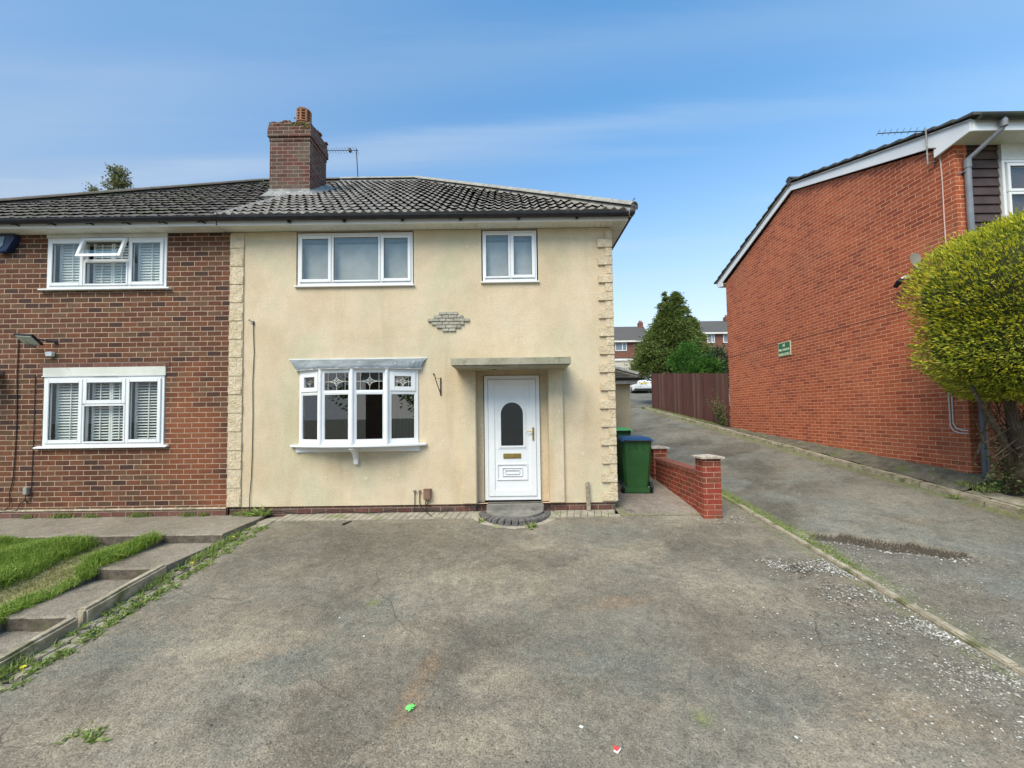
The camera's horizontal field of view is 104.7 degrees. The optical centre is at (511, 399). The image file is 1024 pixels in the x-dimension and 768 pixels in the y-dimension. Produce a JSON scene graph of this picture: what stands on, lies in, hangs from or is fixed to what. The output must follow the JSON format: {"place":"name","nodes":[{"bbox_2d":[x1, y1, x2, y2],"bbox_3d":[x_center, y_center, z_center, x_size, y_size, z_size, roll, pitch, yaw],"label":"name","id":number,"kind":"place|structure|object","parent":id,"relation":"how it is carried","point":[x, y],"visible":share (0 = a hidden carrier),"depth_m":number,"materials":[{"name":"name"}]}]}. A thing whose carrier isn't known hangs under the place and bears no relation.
{"place":"outdoors","nodes":[
{"label":"outdoors","id":0,"kind":"place"},
{"bbox_2d":[0,539,158,622],"bbox_3d":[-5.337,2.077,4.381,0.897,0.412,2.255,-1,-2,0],"label":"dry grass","id":1,"kind":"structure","parent":0,"point":[63,573],"depth_m":4.53,"materials":[{"name":"green plant"}]},
{"bbox_2d":[0,540,161,632],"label":"lawn edge","id":2,"kind":"object","parent":1,"relation":"attached to","point":[93,578],"visible":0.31,"depth_m":4.50,"materials":[{"name":"concrete"}]},
{"bbox_2d":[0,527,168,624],"bbox_3d":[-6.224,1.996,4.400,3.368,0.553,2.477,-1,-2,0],"label":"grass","id":3,"kind":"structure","parent":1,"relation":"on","point":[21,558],"depth_m":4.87,"materials":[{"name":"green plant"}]},
{"bbox_2d":[0,515,266,546],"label":"front path","id":4,"kind":"structure","parent":0,"point":[112,531],"depth_m":5.89,"materials":[{"name":"concrete"}]},
{"bbox_2d":[19,511,257,518],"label":"wall weeds","id":5,"kind":"object","parent":4,"relation":"on","point":[134,514],"depth_m":6.48,"materials":[{"name":"green plant"}]},
{"bbox_2d":[238,506,273,516],"bbox_3d":[-4.192,1.826,6.462,0.597,0.198,0.289,-1,-2,0],"label":"plantain","id":6,"kind":"object","parent":4,"relation":"on","point":[261,512],"visible":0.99,"depth_m":6.43,"materials":[{"name":"green plant"}]},
{"bbox_2d":[0,517,281,693],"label":"paving strip","id":7,"kind":"object","parent":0,"point":[70,641],"visible":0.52,"depth_m":3.71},
{"bbox_2d":[0,526,268,692],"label":"weeds","id":8,"kind":"object","parent":7,"relation":"on","point":[90,635],"visible":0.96,"depth_m":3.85,"materials":[{"name":"green plant"}]},
{"bbox_2d":[275,509,700,521],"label":"block paving","id":9,"kind":"structure","parent":0,"point":[405,515],"depth_m":6.36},
{"bbox_2d":[585,482,590,510],"bbox_3d":[1.254,1.605,6.500,0.082,0.498,0.050,-1,-2,5],"label":"wooden stake","id":10,"kind":"object","parent":9,"relation":"on","point":[588,502],"visible":0.91,"depth_m":6.48,"materials":[{"name":"brown wood"}]},
{"bbox_2d":[0,497,1023,767],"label":"driveway","id":11,"kind":"structure","parent":0,"point":[294,579],"depth_m":3.11,"materials":[{"name":"grey asphalt"}]},
{"bbox_2d":[52,719,111,744],"bbox_3d":[-2.705,2.154,2.536,0.326,0.047,0.206,-1,-2,13],"label":"driveway weed","id":12,"kind":"object","parent":11,"relation":"on","point":[88,734],"visible":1,"depth_m":2.54,"materials":[{"name":"green plant"}]},
{"bbox_2d":[405,704,414,710],"bbox_3d":[-0.700,2.119,2.722,0.065,0.012,0.063,-3,-3,39],"label":"sweet wrapper","id":13,"kind":"object","parent":11,"relation":"on","point":[409,707],"visible":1,"depth_m":2.72,"materials":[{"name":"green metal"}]},
{"bbox_2d":[478,516,537,528],"bbox_3d":[-0.070,1.851,5.946,0.960,0.127,0.249,-1,-2,12],"label":"step weed","id":14,"kind":"object","parent":11,"relation":"on","point":[530,524],"visible":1,"depth_m":5.86,"materials":[{"name":"green plant"}]},
{"bbox_2d":[472,501,555,528],"bbox_3d":[0.043,1.876,6.244,1.412,0.330,0.897,-1,-2,0],"label":"doorstep","id":15,"kind":"object","parent":11,"relation":"on","point":[510,515],"visible":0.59,"depth_m":6.19,"materials":[{"name":"concrete"}]},
{"bbox_2d":[42,438,1021,767],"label":"grit","id":16,"kind":"object","parent":11,"relation":"on","point":[548,642],"visible":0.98,"depth_m":3.20,"materials":[{"name":"grey gravel"}]},
{"bbox_2d":[613,745,620,753],"bbox_3d":[0.632,2.131,2.407,0.051,0.006,0.049,-3,-3,39],"label":"torn card","id":17,"kind":"object","parent":11,"relation":"on","point":[617,749],"visible":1,"depth_m":2.40,"materials":[{"name":"paper"}]},
{"bbox_2d":[0,0,1023,330],"label":"sky","id":18,"kind":"structure","parent":0,"point":[700,113],"materials":[{"name":"blue"}]},
{"bbox_2d":[15,406,1021,683],"bbox_3d":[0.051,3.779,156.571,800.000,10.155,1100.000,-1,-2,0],"label":"ground","id":19,"kind":"structure","parent":0,"point":[617,512],"depth_m":7.49,"materials":[{"name":"soil"}]},
{"bbox_2d":[0,617,77,683],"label":"raised kerb","id":20,"kind":"structure","parent":19,"relation":"on","point":[48,638],"depth_m":3.37,"materials":[{"name":"concrete"}]},
{"bbox_2d":[0,543,210,654],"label":"stepped path","id":21,"kind":"structure","parent":19,"relation":"on","point":[23,626],"depth_m":4.29,"materials":[{"name":"concrete"}]},
{"bbox_2d":[81,162,135,191],"bbox_3d":[-21.299,-4.959,20.830,3.139,15.286,2.448,-1,-2,0],"label":"birch tree","id":22,"kind":"object","parent":19,"relation":"on","point":[118,180],"visible":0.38,"depth_m":20.91,"materials":[{"name":"green plant"}]},
{"bbox_2d":[77,564,166,629],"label":"raised kerb","id":23,"kind":"structure","parent":19,"relation":"on","point":[92,611],"depth_m":4.02,"materials":[{"name":"concrete"}]},
{"bbox_2d":[0,177,382,518],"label":"brown brick house","id":24,"kind":"structure","parent":19,"relation":"on","point":[121,297],"depth_m":6.64,"materials":[{"name":"brick"}]},
{"bbox_2d":[0,339,18,510],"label":"black cable","id":25,"kind":"object","parent":24,"relation":"attached to","point":[16,425],"visible":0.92,"depth_m":6.58,"materials":[{"name":"rubber"}]},
{"bbox_2d":[0,234,20,253],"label":"alarm box","id":26,"kind":"object","parent":24,"relation":"attached to","point":[9,243],"visible":1,"depth_m":6.62,"materials":[{"name":"blue plastic"}]},
{"bbox_2d":[4,487,29,511],"bbox_3d":[-8.264,1.661,6.521,0.530,0.416,0.052,-1,-2,0],"label":"junction box","id":27,"kind":"object","parent":24,"relation":"attached to","point":[26,490],"visible":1,"depth_m":6.51,"materials":[{"name":"grey plastic"}]},
{"bbox_2d":[25,375,35,502],"bbox_3d":[-8.027,0.654,6.573,0.120,2.125,0.016,-1,-2,-3],"label":"black cable","id":28,"kind":"object","parent":24,"relation":"attached to","point":[33,441],"visible":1,"depth_m":6.57,"materials":[{"name":"rubber"}]},
{"bbox_2d":[13,333,57,351],"bbox_3d":[-7.846,-0.935,6.501,0.405,0.268,0.294,-1,-2,0],"label":"floodlight","id":29,"kind":"object","parent":24,"relation":"attached to","point":[29,339],"visible":1,"depth_m":6.43,"materials":[{"name":"black plastic"}]},
{"bbox_2d":[45,352,55,357],"bbox_3d":[-7.718,-0.744,6.614,0.135,0.106,0.072,-1,-2,0],"label":"junction box","id":30,"kind":"object","parent":24,"relation":"attached to","point":[50,354],"visible":1,"depth_m":6.58,"materials":[{"name":"white plastic"}]},
{"bbox_2d":[33,366,168,448],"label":"window","id":31,"kind":"structure","parent":24,"relation":"in","point":[143,401],"depth_m":6.62,"materials":[{"name":"white plastic"}]},
{"bbox_2d":[37,233,171,290],"bbox_3d":[-6.870,-2.331,6.677,2.205,0.967,0.292,-1,-2,0],"label":"window","id":32,"kind":"structure","parent":24,"relation":"in","point":[158,283],"depth_m":6.70,"materials":[{"name":"white plastic"}]},
{"bbox_2d":[214,107,637,519],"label":"cream house","id":33,"kind":"structure","parent":19,"relation":"on","point":[490,306],"depth_m":6.65,"materials":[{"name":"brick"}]},
{"bbox_2d":[249,324,254,509],"bbox_3d":[-4.337,0.287,6.575,0.058,3.211,0.025,0,-2,-9],"label":"black cable","id":34,"kind":"object","parent":33,"relation":"attached to","point":[252,420],"visible":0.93,"depth_m":6.58,"materials":[{"name":"rubber"}]},
{"bbox_2d":[328,147,358,178],"bbox_3d":[-4.750,-6.539,11.102,0.878,1.051,0.261,-1,-2,0],"label":"tv aerial","id":35,"kind":"object","parent":33,"relation":"attached to","point":[350,150],"visible":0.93,"depth_m":11.11,"materials":[{"name":"black metal"}]},
{"bbox_2d":[294,232,414,287],"bbox_3d":[-2.665,-2.372,6.731,2.025,0.940,0.153,-1,-2,0],"label":"window","id":36,"kind":"structure","parent":33,"relation":"in","point":[383,259],"depth_m":6.80,"materials":[{"name":"white plastic"}]},
{"bbox_2d":[289,357,426,464],"bbox_3d":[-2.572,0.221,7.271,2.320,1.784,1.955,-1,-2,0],"label":"bow window","id":37,"kind":"structure","parent":33,"relation":"in","point":[381,412],"depth_m":6.55,"materials":[{"name":"white plastic"}]},
{"bbox_2d":[266,509,451,513],"bbox_3d":[-2.625,1.853,6.510,3.301,0.070,0.023,-1,-2,0],"label":"black cable","id":38,"kind":"object","parent":33,"relation":"attached to","point":[360,512],"visible":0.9,"depth_m":6.50,"materials":[{"name":"rubber"}]},
{"bbox_2d":[423,488,430,511],"bbox_3d":[-1.395,1.673,6.501,0.125,0.397,0.079,-1,-2,0],"label":"meter box","id":39,"kind":"object","parent":33,"relation":"attached to","point":[426,493],"visible":1,"depth_m":6.47,"materials":[{"name":"brown plastic"}]},
{"bbox_2d":[433,373,440,395],"bbox_3d":[-1.228,-0.248,6.487,0.022,0.359,0.268,-1,-2,16],"label":"hanging basket bracket","id":40,"kind":"object","parent":33,"relation":"attached to","point":[437,384],"visible":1,"depth_m":6.56,"materials":[{"name":"black metal"}]},
{"bbox_2d":[481,230,538,283],"bbox_3d":[-0.040,-2.422,6.732,0.989,0.910,0.153,-1,-2,0],"label":"window","id":41,"kind":"structure","parent":33,"relation":"in","point":[508,256],"depth_m":6.77,"materials":[{"name":"white plastic"}]},
{"bbox_2d":[484,375,540,499],"bbox_3d":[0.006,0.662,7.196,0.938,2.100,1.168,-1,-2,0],"label":"door","id":42,"kind":"structure","parent":33,"relation":"in","point":[511,403],"depth_m":6.68,"materials":[{"name":"white plastic"}]},
{"bbox_2d":[615,366,643,428],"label":"outbuilding","id":43,"kind":"structure","parent":19,"relation":"on","point":[625,379],"depth_m":10.69,"materials":[{"name":"white paint"}]},
{"bbox_2d":[613,321,647,357],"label":"house","id":44,"kind":"structure","parent":19,"relation":"on","point":[626,339],"depth_m":54.97,"materials":[{"name":"red brick"}]},
{"bbox_2d":[615,342,626,350],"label":"window","id":45,"kind":"structure","parent":44,"relation":"in","point":[619,346],"depth_m":54.88,"materials":[{"name":"white plastic"}]},
{"bbox_2d":[614,359,663,376],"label":"garage block","id":46,"kind":"structure","parent":19,"relation":"on","point":[619,363],"depth_m":36.74,"materials":[{"name":"white"}]},
{"bbox_2d":[624,290,720,385],"bbox_3d":[9.137,-2.896,22.220,5.655,6.660,5.810,-1,-2,0],"label":"conifer tree","id":47,"kind":"object","parent":19,"relation":"on","point":[672,324],"visible":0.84,"depth_m":21.56,"materials":[{"name":"green plant"}]},
{"bbox_2d":[650,445,724,518],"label":"boundary wall","id":48,"kind":"structure","parent":19,"relation":"on","point":[697,487],"depth_m":6.46,"materials":[{"name":"red brick"}]},
{"bbox_2d":[663,337,711,373],"bbox_3d":[8.490,-1.191,18.974,2.428,3.616,2.282,-1,-2,0],"label":"leafy bush","id":49,"kind":"object","parent":19,"relation":"on","point":[681,357],"visible":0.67,"depth_m":18.73,"materials":[{"name":"green plant"}]},
{"bbox_2d":[651,373,729,426],"bbox_3d":[7.323,-0.210,16.917,0.110,2.603,7.280,-1,-2,0],"label":"closeboard fence","id":50,"kind":"object","parent":19,"relation":"on","point":[681,393],"visible":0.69,"depth_m":15.98,"materials":[{"name":"brown wood"}]},
{"bbox_2d":[696,350,728,379],"bbox_3d":[9.361,-0.814,18.743,1.767,3.020,2.092,1,-3,-43],"label":"leafy bush","id":51,"kind":"object","parent":19,"relation":"on","point":[711,361],"visible":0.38,"depth_m":18.55,"materials":[{"name":"green plant"}]},
{"bbox_2d":[699,315,728,363],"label":"house","id":52,"kind":"structure","parent":19,"relation":"on","point":[716,332],"depth_m":54.96,"materials":[{"name":"red brick"}]},
{"bbox_2d":[707,334,714,342],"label":"window","id":53,"kind":"structure","parent":52,"relation":"in","point":[712,336],"depth_m":54.92,"materials":[{"name":"white plastic"}]},
{"bbox_2d":[723,334,727,342],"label":"window","id":54,"kind":"structure","parent":52,"relation":"in","point":[725,336],"depth_m":54.92,"materials":[{"name":"white plastic"}]},
{"bbox_2d":[700,343,729,393],"bbox_3d":[10.043,-1.095,19.264,2.517,3.405,2.381,-1,-2,0],"label":"glossy bush","id":55,"kind":"object","parent":19,"relation":"on","point":[722,357],"visible":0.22,"depth_m":19.03,"materials":[{"name":"green plant"}]},
{"bbox_2d":[722,494,738,504],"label":"edging kerb","id":56,"kind":"structure","parent":19,"relation":"on","point":[732,501],"depth_m":6.92,"materials":[{"name":"grey concrete"}]},
{"bbox_2d":[644,407,1023,516],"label":"alley kerb","id":57,"kind":"structure","parent":19,"relation":"on","point":[1002,506],"depth_m":7.18,"materials":[{"name":"concrete"}]},
{"bbox_2d":[714,111,1023,498],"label":"orange brick house","id":58,"kind":"structure","parent":19,"relation":"on","point":[818,263],"depth_m":8.16,"materials":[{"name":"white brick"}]},
{"bbox_2d":[778,340,790,356],"bbox_3d":[7.266,-1.347,10.531,0.028,0.375,0.470,-1,-2,0],"label":"name sign","id":59,"kind":"object","parent":58,"relation":"attached to","point":[784,348],"visible":1,"depth_m":10.51,"materials":[{"name":"green metal"}]},
{"bbox_2d":[893,275,911,287],"bbox_3d":[7.181,-2.166,7.271,0.227,0.196,0.188,-1,-2,15],"label":"security light","id":60,"kind":"object","parent":58,"relation":"attached to","point":[899,281],"visible":0.76,"depth_m":7.23,"materials":[{"name":"black plastic"}]},
{"bbox_2d":[876,127,937,165],"bbox_3d":[7.086,-4.602,7.118,0.191,1.232,0.909,0,-2,-10],"label":"tv aerial","id":61,"kind":"object","parent":58,"relation":"attached to","point":[934,161],"visible":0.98,"depth_m":6.76,"materials":[{"name":"metal"}]},
{"bbox_2d":[910,253,936,269],"bbox_3d":[7.226,-2.421,6.858,0.291,0.374,0.379,0,-2,-27],"label":"satellite dish","id":62,"kind":"object","parent":58,"relation":"attached to","point":[915,258],"visible":0.45,"depth_m":7.00,"materials":[{"name":"metal"}]},
{"bbox_2d":[939,156,945,242],"bbox_3d":[7.260,-2.381,6.598,0.015,3.470,0.036,-1,-2,0],"label":"white cable","id":63,"kind":"object","parent":58,"relation":"attached to","point":[942,197],"visible":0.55,"depth_m":6.63,"materials":[{"name":"white plastic"}]},
{"bbox_2d":[948,392,968,433],"bbox_3d":[7.291,0.204,6.452,0.018,0.709,0.259,-1,-2,0],"label":"conduit","id":64,"kind":"object","parent":58,"relation":"attached to","point":[950,416],"visible":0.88,"depth_m":6.56,"materials":[{"name":"white paint"}]},
{"bbox_2d":[951,393,968,430],"bbox_3d":[7.291,0.181,6.431,0.018,0.664,0.214,-1,-2,0],"label":"conduit","id":65,"kind":"object","parent":58,"relation":"attached to","point":[953,415],"visible":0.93,"depth_m":6.52,"materials":[{"name":"white paint"}]},
{"bbox_2d":[997,143,1023,216],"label":"window","id":66,"kind":"structure","parent":58,"relation":"in","point":[1009,155],"depth_m":6.46,"materials":[{"name":"white plastic"}]},
{"bbox_2d":[736,504,1023,676],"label":"edging kerb","id":67,"kind":"structure","parent":19,"relation":"on","point":[1012,665],"depth_m":3.81,"materials":[{"name":"concrete"}]},
{"bbox_2d":[615,477,699,515],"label":"side path","id":68,"kind":"structure","parent":0,"point":[660,499],"depth_m":6.77,"materials":[{"name":"concrete"}]},
{"bbox_2d":[616,427,631,478],"bbox_3d":[2.217,1.137,8.521,0.584,1.075,0.728,-1,-2,-3],"label":"wheelie bin","id":69,"kind":"object","parent":68,"relation":"on","point":[622,431],"visible":0.16,"depth_m":8.24,"materials":[{"name":"green plastic"}]},
{"bbox_2d":[616,435,653,492],"bbox_3d":[2.345,1.225,7.597,0.584,1.045,0.728,-1,-2,4],"label":"wheelie bin","id":70,"kind":"object","parent":68,"relation":"on","point":[634,455],"visible":0.98,"depth_m":7.34,"materials":[{"name":"green plastic"}]},
{"bbox_2d":[630,389,729,408],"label":"yard","id":71,"kind":"structure","parent":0,"point":[640,399],"depth_m":26.37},
{"bbox_2d":[630,376,651,392],"bbox_3d":[11.261,-1.173,35.218,1.850,1.470,4.370,-1,-2,6],"label":"parked car","id":72,"kind":"object","parent":71,"relation":"on","point":[639,387],"visible":0.41,"depth_m":33.12,"materials":[{"name":"white paint"}]},
{"bbox_2d":[607,514,1023,767],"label":"gravel","id":73,"kind":"structure","parent":0,"point":[943,634],"depth_m":3.28,"materials":[{"name":"grey gravel"}]},
{"bbox_2d":[644,406,993,490],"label":"verge","id":74,"kind":"structure","parent":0,"point":[946,476],"depth_m":7.33,"materials":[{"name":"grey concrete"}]},
{"bbox_2d":[704,389,728,426],"bbox_3d":[6.925,0.294,13.560,0.673,1.368,1.101,-1,-2,0],"label":"climbing shrub","id":75,"kind":"object","parent":74,"relation":"on","point":[721,418],"visible":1,"depth_m":13.39,"materials":[{"name":"green plant"}]},
{"bbox_2d":[631,408,1023,667],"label":"alley","id":76,"kind":"structure","parent":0,"point":[826,490],"depth_m":5.41,"materials":[{"name":"grey asphalt"}]},
{"bbox_2d":[722,490,868,572],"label":"moss tufts","id":77,"kind":"object","parent":76,"relation":"on","point":[784,526],"visible":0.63,"depth_m":5.41,"materials":[{"name":"green plant"}]},
{"bbox_2d":[799,536,1023,656],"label":"alley gravel","id":78,"kind":"structure","parent":76,"relation":"on","point":[977,623],"depth_m":4.27,"materials":[{"name":"grey gravel"}]},
{"bbox_2d":[947,493,964,497],"bbox_3d":[6.660,1.446,5.935,0.220,0.072,0.181,-3,-3,44],"label":"kerb weed","id":79,"kind":"object","parent":76,"relation":"on","point":[953,496],"visible":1,"depth_m":5.92,"materials":[{"name":"green plant"}]},
{"bbox_2d":[966,490,1023,506],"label":"pavement","id":80,"kind":"structure","parent":0,"point":[1012,498],"depth_m":5.71,"materials":[{"name":"concrete"}]},
{"bbox_2d":[892,206,1023,493],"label":"bush","id":81,"kind":"object","parent":80,"relation":"on","point":[972,299],"visible":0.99,"depth_m":5.37,"materials":[{"name":"green plant"}]},
{"bbox_2d":[956,433,1023,494],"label":"ivy","id":82,"kind":"object","parent":80,"relation":"on","point":[994,473],"visible":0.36,"depth_m":5.75,"materials":[{"name":"green plant"}]},
{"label":"front garden","id":83,"kind":"structure","parent":0,"visible":0},
{"bbox_2d":[954,479,1003,491],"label":"garden weeds","id":84,"kind":"object","parent":83,"relation":"on","point":[979,486],"visible":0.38,"depth_m":5.99,"materials":[{"name":"green plant"}]}
]}

